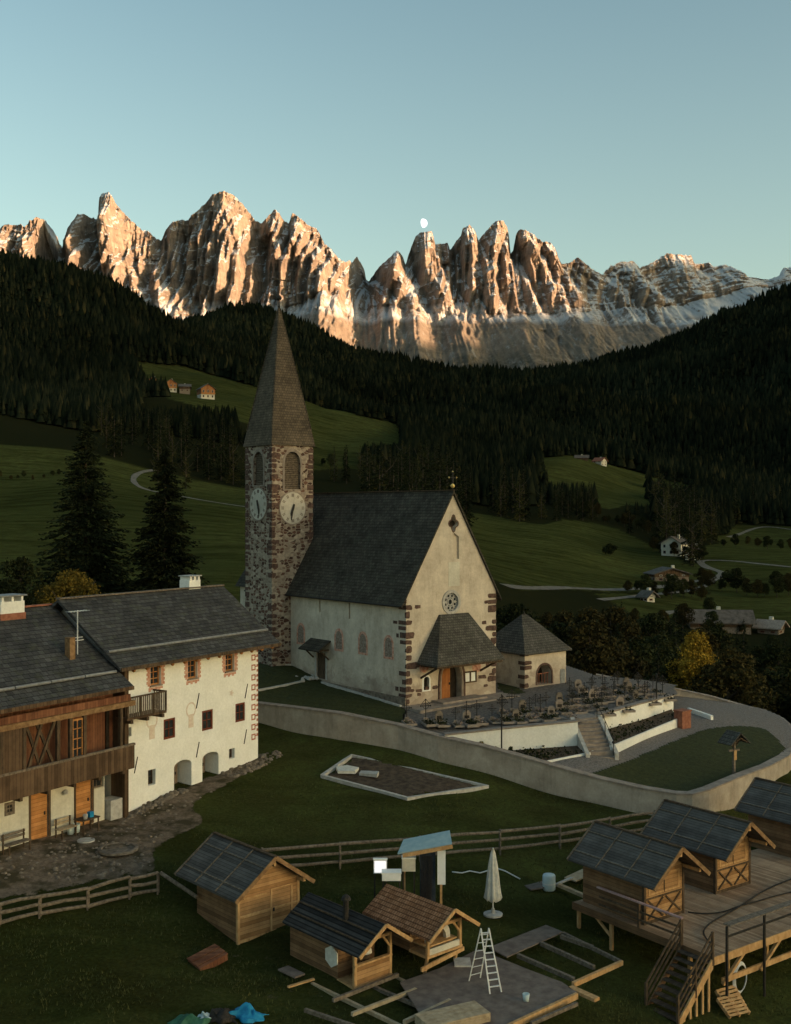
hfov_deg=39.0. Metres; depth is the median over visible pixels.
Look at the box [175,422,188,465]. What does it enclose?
spruce tree
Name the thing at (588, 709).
grave
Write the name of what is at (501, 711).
lamp post
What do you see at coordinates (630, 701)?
grave
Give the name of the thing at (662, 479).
spruce tree
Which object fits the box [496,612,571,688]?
chapel
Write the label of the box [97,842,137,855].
stone basin
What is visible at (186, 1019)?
green sheet
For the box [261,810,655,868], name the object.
log fence
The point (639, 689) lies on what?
grave
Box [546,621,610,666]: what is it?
leafy tree
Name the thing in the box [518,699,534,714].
grave
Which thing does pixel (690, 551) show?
leafy tree
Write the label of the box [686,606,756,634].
farm barn
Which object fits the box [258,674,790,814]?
boundary wall
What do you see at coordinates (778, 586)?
leafy tree
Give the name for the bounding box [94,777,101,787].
window
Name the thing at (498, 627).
leafy tree
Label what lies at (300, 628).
painted window
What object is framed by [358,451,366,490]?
larch tree
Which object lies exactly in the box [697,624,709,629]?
leafy tree
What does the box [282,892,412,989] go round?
market kiosk
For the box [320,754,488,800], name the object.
stone edged plot
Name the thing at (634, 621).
leafy tree
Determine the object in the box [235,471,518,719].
church
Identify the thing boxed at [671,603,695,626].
leafy tree
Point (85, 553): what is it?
spruce tree
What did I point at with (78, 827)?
bucket
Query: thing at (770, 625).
farm barn
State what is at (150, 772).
window
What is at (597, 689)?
grave
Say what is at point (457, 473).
spruce tree
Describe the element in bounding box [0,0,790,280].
sky
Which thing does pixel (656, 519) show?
spruce tree
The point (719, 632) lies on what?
leafy tree
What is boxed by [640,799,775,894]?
timber hut
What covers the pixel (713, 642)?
leafy tree
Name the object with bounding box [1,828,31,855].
bench
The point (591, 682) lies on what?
grave
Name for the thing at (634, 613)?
leafy tree
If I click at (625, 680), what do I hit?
grave
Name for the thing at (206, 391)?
farmhouse
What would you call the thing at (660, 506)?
spruce tree
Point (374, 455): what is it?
spruce tree
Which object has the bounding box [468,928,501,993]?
stepladder
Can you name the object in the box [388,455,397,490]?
spruce tree
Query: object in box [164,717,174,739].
window
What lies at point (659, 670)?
spruce tree
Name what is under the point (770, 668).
leafy tree
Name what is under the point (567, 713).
grave
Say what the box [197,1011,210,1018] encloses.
pale bag
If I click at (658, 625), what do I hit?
leafy tree
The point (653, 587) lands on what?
leafy tree
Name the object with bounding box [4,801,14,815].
window
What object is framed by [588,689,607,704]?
grave
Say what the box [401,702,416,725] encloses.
grave
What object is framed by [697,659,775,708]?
leafy tree
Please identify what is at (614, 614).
leafy tree
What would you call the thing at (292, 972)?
loose board
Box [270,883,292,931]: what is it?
door frame
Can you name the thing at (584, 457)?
farm barn
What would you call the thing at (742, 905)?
rubber hose
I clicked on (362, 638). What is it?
painted window
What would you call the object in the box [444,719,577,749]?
retaining wall
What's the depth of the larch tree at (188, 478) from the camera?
469.81 m
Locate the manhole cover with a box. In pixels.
[77,837,94,843]
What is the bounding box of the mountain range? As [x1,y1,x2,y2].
[0,191,790,369]
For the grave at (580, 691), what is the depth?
77.38 m
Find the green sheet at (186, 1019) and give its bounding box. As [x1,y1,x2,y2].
[167,1014,210,1023]
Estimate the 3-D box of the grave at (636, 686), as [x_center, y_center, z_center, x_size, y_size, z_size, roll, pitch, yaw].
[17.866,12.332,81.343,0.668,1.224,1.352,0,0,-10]
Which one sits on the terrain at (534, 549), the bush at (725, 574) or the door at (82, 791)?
the bush at (725, 574)
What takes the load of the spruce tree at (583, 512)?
on the terrain at (534, 549)
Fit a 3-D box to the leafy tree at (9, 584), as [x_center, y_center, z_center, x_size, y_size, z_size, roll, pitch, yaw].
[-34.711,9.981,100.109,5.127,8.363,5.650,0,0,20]
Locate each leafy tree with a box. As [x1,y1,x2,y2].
[0,556,47,600]
[0,577,37,604]
[34,568,100,603]
[326,454,335,465]
[496,607,506,626]
[496,623,505,632]
[498,603,542,628]
[538,611,553,630]
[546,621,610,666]
[550,609,573,630]
[555,620,574,660]
[563,619,631,677]
[566,606,623,645]
[594,503,601,513]
[600,606,647,646]
[607,638,657,680]
[622,580,632,592]
[622,639,655,671]
[624,615,640,640]
[629,608,639,619]
[631,612,678,642]
[633,580,640,589]
[639,574,653,589]
[639,633,682,663]
[639,642,676,678]
[643,613,666,632]
[644,662,684,686]
[648,537,657,550]
[650,581,658,592]
[655,541,660,552]
[658,609,669,625]
[660,573,682,598]
[663,589,670,597]
[665,629,718,690]
[669,541,678,553]
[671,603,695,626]
[676,626,720,661]
[677,578,689,597]
[683,543,700,559]
[686,579,697,597]
[686,646,775,710]
[693,567,708,585]
[695,585,707,598]
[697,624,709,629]
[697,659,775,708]
[698,545,708,558]
[702,570,716,589]
[702,597,716,609]
[703,611,723,628]
[706,626,735,653]
[717,579,726,589]
[718,629,733,646]
[720,539,726,545]
[729,567,745,592]
[730,534,738,544]
[737,621,747,631]
[741,578,751,595]
[744,536,750,543]
[746,644,768,671]
[749,579,765,596]
[752,667,779,714]
[754,537,761,545]
[755,643,790,674]
[760,669,790,723]
[761,583,769,596]
[762,536,773,549]
[762,666,777,679]
[763,635,779,645]
[768,571,786,597]
[776,539,783,548]
[782,573,790,595]
[786,538,790,549]
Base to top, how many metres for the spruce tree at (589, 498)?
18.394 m
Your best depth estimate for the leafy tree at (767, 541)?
539.66 m
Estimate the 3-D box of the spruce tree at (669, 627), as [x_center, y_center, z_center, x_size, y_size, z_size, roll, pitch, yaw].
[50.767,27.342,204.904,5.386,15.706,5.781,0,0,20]
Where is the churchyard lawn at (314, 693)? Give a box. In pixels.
[258,663,404,722]
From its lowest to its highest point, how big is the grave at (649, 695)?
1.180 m
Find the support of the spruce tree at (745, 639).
on the terrain at (534, 549)
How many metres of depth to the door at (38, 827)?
54.04 m
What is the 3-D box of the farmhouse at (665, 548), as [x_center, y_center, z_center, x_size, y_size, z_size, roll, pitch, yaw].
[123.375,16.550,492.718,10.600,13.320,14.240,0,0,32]
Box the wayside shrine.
[717,729,750,773]
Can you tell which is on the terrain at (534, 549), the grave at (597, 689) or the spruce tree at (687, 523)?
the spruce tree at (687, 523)
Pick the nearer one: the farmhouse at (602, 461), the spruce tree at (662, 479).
the spruce tree at (662, 479)
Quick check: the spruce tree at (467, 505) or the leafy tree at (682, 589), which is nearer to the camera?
the leafy tree at (682, 589)
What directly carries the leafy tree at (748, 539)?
on the terrain at (534, 549)
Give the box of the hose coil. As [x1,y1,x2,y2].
[733,961,746,992]
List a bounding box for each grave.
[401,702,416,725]
[420,699,438,726]
[434,710,449,727]
[451,707,464,727]
[461,701,478,727]
[462,710,479,725]
[471,700,487,725]
[487,704,500,723]
[496,694,511,715]
[497,695,515,724]
[506,689,525,717]
[511,708,527,723]
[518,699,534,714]
[524,697,540,721]
[531,694,545,713]
[535,694,555,721]
[541,692,558,714]
[547,706,561,719]
[554,692,570,707]
[555,699,571,714]
[562,699,579,718]
[565,677,581,699]
[566,685,581,705]
[567,689,587,713]
[574,679,588,692]
[577,684,587,697]
[579,682,593,706]
[579,695,594,711]
[586,677,600,697]
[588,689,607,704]
[589,674,603,692]
[591,689,602,709]
[596,689,615,716]
[598,673,612,691]
[601,681,612,697]
[602,683,614,702]
[609,681,628,703]
[610,673,628,696]
[615,671,623,690]
[615,696,635,712]
[620,682,634,701]
[623,678,635,689]
[625,682,642,694]
[627,688,636,703]
[631,690,643,700]
[634,672,648,689]
[634,674,653,695]
[640,681,661,705]
[646,681,657,697]
[649,675,661,693]
[657,675,676,701]
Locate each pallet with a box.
[714,985,746,1010]
[716,993,750,1018]
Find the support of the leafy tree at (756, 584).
on the terrain at (534, 549)
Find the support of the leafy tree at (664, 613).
on the terrain at (534, 549)
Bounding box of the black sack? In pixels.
[209,1008,237,1023]
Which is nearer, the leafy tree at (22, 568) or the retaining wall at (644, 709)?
the retaining wall at (644, 709)
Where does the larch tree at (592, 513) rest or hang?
on the terrain at (534, 549)
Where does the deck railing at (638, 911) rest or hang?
on the timber deck
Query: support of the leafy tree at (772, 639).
on the terrain at (534, 549)
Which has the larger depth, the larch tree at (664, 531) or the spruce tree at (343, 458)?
the spruce tree at (343, 458)
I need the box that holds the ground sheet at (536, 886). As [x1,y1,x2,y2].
[524,881,556,889]
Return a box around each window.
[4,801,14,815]
[73,717,82,756]
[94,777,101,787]
[148,769,152,784]
[150,666,158,684]
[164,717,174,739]
[188,660,194,678]
[202,709,212,730]
[225,655,231,670]
[235,702,244,722]
[252,449,264,486]
[283,449,301,489]
[297,623,304,644]
[334,628,342,651]
[358,631,367,654]
[383,635,393,659]
[442,590,460,613]
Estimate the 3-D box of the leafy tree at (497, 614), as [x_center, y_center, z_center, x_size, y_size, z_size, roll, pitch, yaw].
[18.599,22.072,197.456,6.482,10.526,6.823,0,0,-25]
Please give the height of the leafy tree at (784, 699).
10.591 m
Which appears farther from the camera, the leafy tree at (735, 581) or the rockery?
the leafy tree at (735, 581)
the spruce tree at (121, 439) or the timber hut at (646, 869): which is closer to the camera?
the timber hut at (646, 869)
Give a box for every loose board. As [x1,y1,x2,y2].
[278,966,304,977]
[287,978,314,987]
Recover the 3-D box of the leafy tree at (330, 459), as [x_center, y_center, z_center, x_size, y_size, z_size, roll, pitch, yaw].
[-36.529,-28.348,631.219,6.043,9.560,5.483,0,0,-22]
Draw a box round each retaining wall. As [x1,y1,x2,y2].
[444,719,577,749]
[595,694,673,728]
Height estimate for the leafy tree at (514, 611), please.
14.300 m
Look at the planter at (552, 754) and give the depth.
65.89 m
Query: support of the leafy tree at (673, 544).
on the terrain at (534, 549)
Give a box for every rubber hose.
[688,891,790,913]
[703,879,790,946]
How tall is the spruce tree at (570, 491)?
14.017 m
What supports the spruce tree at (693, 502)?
on the terrain at (534, 549)
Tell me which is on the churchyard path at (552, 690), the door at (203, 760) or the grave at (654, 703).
the grave at (654, 703)
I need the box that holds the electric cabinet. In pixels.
[401,855,415,893]
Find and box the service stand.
[398,830,452,903]
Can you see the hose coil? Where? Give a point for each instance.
(736, 970)
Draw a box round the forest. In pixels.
[0,248,790,534]
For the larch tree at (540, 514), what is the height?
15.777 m
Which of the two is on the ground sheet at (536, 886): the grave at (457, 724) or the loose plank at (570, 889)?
the loose plank at (570, 889)
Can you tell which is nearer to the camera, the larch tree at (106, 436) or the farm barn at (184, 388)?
the larch tree at (106, 436)
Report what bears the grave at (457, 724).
on the churchyard path at (552, 690)
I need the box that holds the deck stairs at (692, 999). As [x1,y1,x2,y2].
[644,920,713,1023]
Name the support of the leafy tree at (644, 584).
on the terrain at (534, 549)
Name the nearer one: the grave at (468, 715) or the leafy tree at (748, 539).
the grave at (468, 715)
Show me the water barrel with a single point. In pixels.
(548, 882)
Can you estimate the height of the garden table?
0.800 m
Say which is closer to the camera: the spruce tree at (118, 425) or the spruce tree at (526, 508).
the spruce tree at (526, 508)
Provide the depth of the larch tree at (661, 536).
521.43 m
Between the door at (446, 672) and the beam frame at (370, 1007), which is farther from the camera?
the door at (446, 672)
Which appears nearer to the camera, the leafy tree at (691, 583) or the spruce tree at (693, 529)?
the leafy tree at (691, 583)
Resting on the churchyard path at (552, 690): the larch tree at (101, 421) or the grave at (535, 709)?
the grave at (535, 709)
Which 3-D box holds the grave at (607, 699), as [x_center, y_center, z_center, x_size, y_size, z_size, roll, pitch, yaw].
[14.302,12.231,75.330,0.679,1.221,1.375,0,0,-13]
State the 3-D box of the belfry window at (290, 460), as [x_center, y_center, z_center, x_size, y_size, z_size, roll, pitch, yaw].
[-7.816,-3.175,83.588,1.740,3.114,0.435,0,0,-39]
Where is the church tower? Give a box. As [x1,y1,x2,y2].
[243,272,314,666]
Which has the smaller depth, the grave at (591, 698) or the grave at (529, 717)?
the grave at (529, 717)
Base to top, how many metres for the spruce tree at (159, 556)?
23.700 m
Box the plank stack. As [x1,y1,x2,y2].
[415,1000,489,1023]
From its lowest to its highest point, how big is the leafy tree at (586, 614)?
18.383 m
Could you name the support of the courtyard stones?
on the terrain at (534, 549)
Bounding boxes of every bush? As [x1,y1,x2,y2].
[602,543,617,553]
[720,570,741,582]
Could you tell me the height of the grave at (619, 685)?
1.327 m
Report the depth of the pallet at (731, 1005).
42.60 m
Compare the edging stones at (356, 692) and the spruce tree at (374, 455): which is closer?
the edging stones at (356, 692)
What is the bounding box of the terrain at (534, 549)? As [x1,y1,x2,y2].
[0,277,790,1023]
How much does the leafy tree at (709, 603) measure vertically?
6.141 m
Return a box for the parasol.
[483,848,502,917]
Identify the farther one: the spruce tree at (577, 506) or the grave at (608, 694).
the spruce tree at (577, 506)
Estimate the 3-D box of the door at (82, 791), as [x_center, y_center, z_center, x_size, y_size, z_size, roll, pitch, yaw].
[-15.756,14.493,56.326,0.182,2.615,1.288,0,0,32]
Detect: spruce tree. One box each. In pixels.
[28,420,138,595]
[105,407,123,456]
[117,407,127,445]
[117,414,126,455]
[119,447,209,592]
[150,413,163,456]
[151,413,169,467]
[153,430,161,469]
[154,412,167,447]
[164,415,176,445]
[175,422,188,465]
[191,436,203,471]
[239,450,245,487]
[340,447,349,479]
[342,444,351,482]
[356,441,376,491]
[360,445,374,490]
[365,458,374,491]
[370,448,387,490]
[372,445,380,485]
[372,451,381,490]
[386,450,397,490]
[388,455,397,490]
[413,445,431,489]
[444,446,451,483]
[446,449,469,524]
[454,450,460,503]
[454,475,462,503]
[457,463,478,519]
[461,475,473,525]
[493,471,507,514]
[515,459,530,514]
[517,468,529,515]
[518,465,529,519]
[557,484,569,515]
[563,490,573,516]
[567,487,574,510]
[569,485,574,508]
[575,488,580,515]
[577,481,589,519]
[587,483,591,500]
[612,623,628,677]
[650,496,661,538]
[650,639,666,682]
[653,480,669,540]
[655,472,672,519]
[662,486,678,540]
[663,618,674,656]
[671,605,682,646]
[677,487,697,557]
[678,615,686,644]
[682,490,694,536]
[684,482,695,508]
[685,506,702,562]
[690,481,704,536]
[734,628,738,643]
[737,620,750,658]
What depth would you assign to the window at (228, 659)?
65.95 m
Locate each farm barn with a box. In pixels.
[178,383,190,393]
[574,454,588,460]
[643,565,692,581]
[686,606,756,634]
[752,616,789,634]
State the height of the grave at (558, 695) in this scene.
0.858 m
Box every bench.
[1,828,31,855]
[54,815,77,839]
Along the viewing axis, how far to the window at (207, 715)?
64.22 m
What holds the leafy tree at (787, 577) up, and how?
on the terrain at (534, 549)
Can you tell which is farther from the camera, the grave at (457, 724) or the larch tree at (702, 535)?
the larch tree at (702, 535)
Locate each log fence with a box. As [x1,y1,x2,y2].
[0,871,159,924]
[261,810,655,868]
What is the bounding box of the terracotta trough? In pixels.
[673,708,691,728]
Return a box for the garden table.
[73,815,99,835]
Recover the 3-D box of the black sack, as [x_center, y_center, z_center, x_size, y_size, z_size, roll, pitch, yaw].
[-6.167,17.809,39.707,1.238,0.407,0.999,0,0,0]
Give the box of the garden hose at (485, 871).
[452,868,519,878]
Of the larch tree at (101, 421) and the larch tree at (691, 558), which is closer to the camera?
the larch tree at (691, 558)
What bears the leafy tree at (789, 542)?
on the terrain at (534, 549)
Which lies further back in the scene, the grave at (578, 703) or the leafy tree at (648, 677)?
the leafy tree at (648, 677)
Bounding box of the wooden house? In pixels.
[0,593,135,850]
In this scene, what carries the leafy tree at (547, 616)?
on the terrain at (534, 549)
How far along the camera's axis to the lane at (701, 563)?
331.18 m
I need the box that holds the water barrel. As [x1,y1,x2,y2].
[542,873,555,891]
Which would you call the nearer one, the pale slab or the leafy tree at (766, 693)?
the pale slab
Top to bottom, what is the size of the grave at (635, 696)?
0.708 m
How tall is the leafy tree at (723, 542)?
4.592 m
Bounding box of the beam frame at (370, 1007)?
[304,973,450,1023]
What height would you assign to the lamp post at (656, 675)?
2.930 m
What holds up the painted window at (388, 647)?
in the church
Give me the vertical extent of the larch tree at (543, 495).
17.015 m
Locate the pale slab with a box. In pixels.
[359,770,378,777]
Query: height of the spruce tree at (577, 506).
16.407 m
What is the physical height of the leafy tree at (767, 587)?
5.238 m
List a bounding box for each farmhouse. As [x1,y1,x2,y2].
[51,575,280,817]
[167,379,177,392]
[195,383,215,399]
[591,457,607,466]
[659,534,688,555]
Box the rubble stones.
[127,750,282,818]
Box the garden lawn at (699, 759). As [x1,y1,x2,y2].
[593,725,785,790]
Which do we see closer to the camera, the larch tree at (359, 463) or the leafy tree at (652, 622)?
the leafy tree at (652, 622)
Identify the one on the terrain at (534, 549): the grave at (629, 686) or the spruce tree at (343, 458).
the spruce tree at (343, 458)
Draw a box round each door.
[29,790,50,839]
[74,780,93,825]
[174,763,177,783]
[202,755,204,772]
[318,652,324,678]
[442,668,449,698]
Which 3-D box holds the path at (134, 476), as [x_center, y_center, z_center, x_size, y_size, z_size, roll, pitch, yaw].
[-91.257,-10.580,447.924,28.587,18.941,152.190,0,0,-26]
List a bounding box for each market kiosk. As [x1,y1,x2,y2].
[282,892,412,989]
[362,884,480,973]
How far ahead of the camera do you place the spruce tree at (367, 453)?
373.11 m
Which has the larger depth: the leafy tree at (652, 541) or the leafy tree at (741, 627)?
the leafy tree at (652, 541)
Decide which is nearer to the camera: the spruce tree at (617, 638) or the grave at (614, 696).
the grave at (614, 696)
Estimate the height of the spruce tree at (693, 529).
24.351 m
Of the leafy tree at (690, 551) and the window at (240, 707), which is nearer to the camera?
the window at (240, 707)
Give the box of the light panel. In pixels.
[373,858,386,897]
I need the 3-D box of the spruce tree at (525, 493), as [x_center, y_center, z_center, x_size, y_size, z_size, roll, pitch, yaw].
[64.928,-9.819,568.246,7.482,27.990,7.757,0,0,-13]
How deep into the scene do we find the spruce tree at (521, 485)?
579.54 m
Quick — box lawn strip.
[497,682,525,693]
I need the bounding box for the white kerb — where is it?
[687,708,712,719]
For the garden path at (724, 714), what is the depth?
75.77 m
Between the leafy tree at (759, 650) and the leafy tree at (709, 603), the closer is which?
the leafy tree at (759, 650)
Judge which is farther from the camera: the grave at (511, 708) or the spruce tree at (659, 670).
the spruce tree at (659, 670)
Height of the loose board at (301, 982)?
0.060 m
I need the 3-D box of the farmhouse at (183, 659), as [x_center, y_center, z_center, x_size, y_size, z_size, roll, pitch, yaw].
[-14.467,10.800,65.312,9.510,13.800,13.270,0,0,32]
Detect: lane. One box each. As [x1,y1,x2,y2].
[500,560,790,590]
[596,574,719,600]
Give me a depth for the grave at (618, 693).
77.93 m
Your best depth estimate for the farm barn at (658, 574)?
378.67 m
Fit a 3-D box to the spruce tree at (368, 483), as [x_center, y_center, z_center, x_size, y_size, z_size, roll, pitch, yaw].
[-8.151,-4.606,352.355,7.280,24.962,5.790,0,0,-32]
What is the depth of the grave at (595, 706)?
73.14 m
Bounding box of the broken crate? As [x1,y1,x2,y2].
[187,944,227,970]
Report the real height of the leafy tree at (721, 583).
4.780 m
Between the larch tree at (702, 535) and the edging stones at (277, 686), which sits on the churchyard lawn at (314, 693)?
the edging stones at (277, 686)
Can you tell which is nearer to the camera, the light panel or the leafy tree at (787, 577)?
the light panel
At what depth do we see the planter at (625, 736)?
70.83 m
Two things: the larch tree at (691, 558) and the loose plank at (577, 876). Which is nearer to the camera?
the loose plank at (577, 876)
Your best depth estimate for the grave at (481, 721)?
69.32 m
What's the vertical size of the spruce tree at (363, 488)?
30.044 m
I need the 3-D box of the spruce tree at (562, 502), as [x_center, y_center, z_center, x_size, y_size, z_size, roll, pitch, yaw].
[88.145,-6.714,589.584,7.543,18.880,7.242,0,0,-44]
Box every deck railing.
[596,886,682,944]
[723,900,790,937]
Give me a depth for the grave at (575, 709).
71.49 m
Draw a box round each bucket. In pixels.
[67,827,73,834]
[73,822,79,832]
[522,992,528,1001]
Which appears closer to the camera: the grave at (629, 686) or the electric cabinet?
the electric cabinet
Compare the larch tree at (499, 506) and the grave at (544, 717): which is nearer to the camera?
the grave at (544, 717)
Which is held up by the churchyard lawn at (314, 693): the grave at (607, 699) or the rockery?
the rockery
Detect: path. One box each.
[131,469,244,506]
[405,665,676,733]
[553,696,790,772]
[727,526,790,536]
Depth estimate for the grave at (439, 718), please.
69.41 m
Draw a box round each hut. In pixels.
[174,831,314,944]
[566,820,710,925]
[635,588,659,601]
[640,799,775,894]
[734,777,790,857]
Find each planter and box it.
[512,745,592,761]
[608,708,676,751]
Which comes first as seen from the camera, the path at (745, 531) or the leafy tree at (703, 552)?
the leafy tree at (703, 552)
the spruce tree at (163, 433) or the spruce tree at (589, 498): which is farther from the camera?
the spruce tree at (589, 498)
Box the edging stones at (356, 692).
[321,681,401,706]
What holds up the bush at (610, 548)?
on the terrain at (534, 549)
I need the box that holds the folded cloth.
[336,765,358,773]
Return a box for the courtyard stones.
[0,791,211,880]
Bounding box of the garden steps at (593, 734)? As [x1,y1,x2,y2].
[557,703,618,759]
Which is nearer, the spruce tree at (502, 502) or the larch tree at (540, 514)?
the larch tree at (540, 514)
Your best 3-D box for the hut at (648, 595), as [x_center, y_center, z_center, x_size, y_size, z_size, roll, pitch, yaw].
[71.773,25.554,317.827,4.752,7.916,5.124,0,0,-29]
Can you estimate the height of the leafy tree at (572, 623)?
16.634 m
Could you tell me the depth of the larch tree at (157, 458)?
479.95 m
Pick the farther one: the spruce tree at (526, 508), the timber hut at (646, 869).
the spruce tree at (526, 508)
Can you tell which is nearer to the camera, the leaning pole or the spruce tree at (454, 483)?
the leaning pole
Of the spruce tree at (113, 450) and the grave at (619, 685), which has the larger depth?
the spruce tree at (113, 450)
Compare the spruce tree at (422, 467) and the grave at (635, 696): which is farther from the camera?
the spruce tree at (422, 467)
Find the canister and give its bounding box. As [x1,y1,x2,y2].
[87,811,93,817]
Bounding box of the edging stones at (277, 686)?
[258,680,304,690]
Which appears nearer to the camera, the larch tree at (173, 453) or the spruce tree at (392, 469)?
the spruce tree at (392, 469)
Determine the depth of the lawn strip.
79.31 m
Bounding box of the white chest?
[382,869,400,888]
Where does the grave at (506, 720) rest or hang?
on the churchyard path at (552, 690)
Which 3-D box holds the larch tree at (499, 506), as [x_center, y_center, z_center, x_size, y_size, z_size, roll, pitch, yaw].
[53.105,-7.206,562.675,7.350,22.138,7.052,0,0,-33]
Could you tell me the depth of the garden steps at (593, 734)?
67.24 m
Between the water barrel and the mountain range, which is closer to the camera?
the water barrel
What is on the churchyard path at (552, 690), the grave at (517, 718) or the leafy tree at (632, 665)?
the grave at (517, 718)
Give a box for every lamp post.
[500,708,502,747]
[655,673,657,698]
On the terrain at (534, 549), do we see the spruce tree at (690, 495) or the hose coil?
the spruce tree at (690, 495)
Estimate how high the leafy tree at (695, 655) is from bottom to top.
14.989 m
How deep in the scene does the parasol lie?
48.47 m
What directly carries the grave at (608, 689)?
on the churchyard path at (552, 690)
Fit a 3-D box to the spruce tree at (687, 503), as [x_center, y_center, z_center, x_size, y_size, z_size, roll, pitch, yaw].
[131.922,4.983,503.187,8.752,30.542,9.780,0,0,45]
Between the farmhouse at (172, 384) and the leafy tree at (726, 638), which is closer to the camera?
the leafy tree at (726, 638)
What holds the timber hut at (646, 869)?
on the timber deck
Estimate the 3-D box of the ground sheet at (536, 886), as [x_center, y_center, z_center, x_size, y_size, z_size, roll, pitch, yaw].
[6.740,17.394,52.099,1.500,0.050,0.900,0,0,-23]
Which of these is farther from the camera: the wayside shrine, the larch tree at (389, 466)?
the larch tree at (389, 466)
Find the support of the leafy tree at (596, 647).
on the terrain at (534, 549)
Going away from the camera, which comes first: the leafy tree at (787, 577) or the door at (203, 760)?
the door at (203, 760)
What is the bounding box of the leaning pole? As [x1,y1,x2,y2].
[159,871,197,898]
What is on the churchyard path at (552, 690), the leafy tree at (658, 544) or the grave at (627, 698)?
the grave at (627, 698)
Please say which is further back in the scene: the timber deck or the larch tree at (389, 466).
the larch tree at (389, 466)
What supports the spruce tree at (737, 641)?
on the terrain at (534, 549)
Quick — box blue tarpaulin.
[229,1002,268,1023]
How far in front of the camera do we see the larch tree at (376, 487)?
371.50 m
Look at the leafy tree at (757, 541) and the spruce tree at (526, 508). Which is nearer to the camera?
the spruce tree at (526, 508)
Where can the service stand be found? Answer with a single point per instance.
(426, 847)
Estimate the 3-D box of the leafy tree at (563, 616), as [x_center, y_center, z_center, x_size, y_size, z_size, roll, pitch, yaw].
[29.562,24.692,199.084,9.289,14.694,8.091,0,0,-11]
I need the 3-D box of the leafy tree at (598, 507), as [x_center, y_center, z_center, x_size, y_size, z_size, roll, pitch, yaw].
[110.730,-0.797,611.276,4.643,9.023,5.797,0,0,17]
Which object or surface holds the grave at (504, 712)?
on the churchyard path at (552, 690)
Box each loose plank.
[555,877,572,884]
[557,883,582,897]
[564,869,582,881]
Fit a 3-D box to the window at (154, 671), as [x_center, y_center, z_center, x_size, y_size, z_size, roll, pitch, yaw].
[-13.173,8.868,60.689,0.110,1.030,0.782,0,0,32]
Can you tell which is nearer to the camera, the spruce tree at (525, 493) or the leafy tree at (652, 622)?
the leafy tree at (652, 622)
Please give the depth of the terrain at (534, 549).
57.50 m
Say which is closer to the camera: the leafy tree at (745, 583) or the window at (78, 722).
the window at (78, 722)
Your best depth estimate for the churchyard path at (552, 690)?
75.21 m
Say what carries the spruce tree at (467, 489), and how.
on the terrain at (534, 549)
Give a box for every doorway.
[105,711,108,748]
[450,667,455,696]
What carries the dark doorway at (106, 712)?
in the wooden house
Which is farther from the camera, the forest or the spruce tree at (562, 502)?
the forest
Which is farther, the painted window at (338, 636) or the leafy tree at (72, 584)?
the leafy tree at (72, 584)
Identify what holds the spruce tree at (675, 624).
on the terrain at (534, 549)
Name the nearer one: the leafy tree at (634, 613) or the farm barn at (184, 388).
the leafy tree at (634, 613)
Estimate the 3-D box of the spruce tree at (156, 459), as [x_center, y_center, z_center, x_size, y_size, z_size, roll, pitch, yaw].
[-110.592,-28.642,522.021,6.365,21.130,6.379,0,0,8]
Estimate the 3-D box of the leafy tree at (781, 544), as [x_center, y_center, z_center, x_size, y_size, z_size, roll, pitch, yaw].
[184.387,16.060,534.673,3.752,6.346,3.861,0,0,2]
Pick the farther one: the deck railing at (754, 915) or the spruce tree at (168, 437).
the spruce tree at (168, 437)
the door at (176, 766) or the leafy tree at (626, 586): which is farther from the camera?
the leafy tree at (626, 586)
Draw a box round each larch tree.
[96,399,108,434]
[100,410,111,447]
[105,416,118,450]
[150,439,160,481]
[165,428,178,466]
[179,445,192,488]
[225,436,241,484]
[328,447,339,481]
[355,445,363,477]
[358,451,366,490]
[372,449,395,490]
[384,450,394,489]
[494,476,509,517]
[511,472,528,521]
[537,486,547,516]
[537,490,546,518]
[588,493,597,520]
[649,476,659,501]
[651,469,664,494]
[655,489,676,540]
[655,492,675,551]
[681,511,703,565]
[695,493,710,544]
[702,492,719,542]
[707,504,718,540]
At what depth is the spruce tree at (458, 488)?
336.19 m
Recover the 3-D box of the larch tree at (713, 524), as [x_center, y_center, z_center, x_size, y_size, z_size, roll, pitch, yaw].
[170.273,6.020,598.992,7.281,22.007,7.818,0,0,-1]
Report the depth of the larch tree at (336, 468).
577.55 m
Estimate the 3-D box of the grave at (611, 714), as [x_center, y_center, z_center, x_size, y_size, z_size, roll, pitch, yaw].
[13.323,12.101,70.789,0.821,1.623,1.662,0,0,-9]
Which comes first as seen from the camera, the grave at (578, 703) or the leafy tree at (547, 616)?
the grave at (578, 703)
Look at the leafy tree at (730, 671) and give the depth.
105.20 m
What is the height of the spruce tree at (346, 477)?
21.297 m
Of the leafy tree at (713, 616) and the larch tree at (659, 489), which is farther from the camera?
the larch tree at (659, 489)
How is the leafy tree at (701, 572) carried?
on the terrain at (534, 549)
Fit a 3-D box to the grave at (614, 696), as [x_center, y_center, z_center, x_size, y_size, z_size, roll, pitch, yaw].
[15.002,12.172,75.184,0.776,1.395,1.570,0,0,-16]
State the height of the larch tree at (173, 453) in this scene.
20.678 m
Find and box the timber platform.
[400,925,622,1023]
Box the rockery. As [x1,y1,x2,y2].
[296,675,319,680]
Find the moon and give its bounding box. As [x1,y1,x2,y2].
[421,219,426,227]
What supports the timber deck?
on the terrain at (534, 549)
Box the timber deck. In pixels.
[572,848,790,1003]

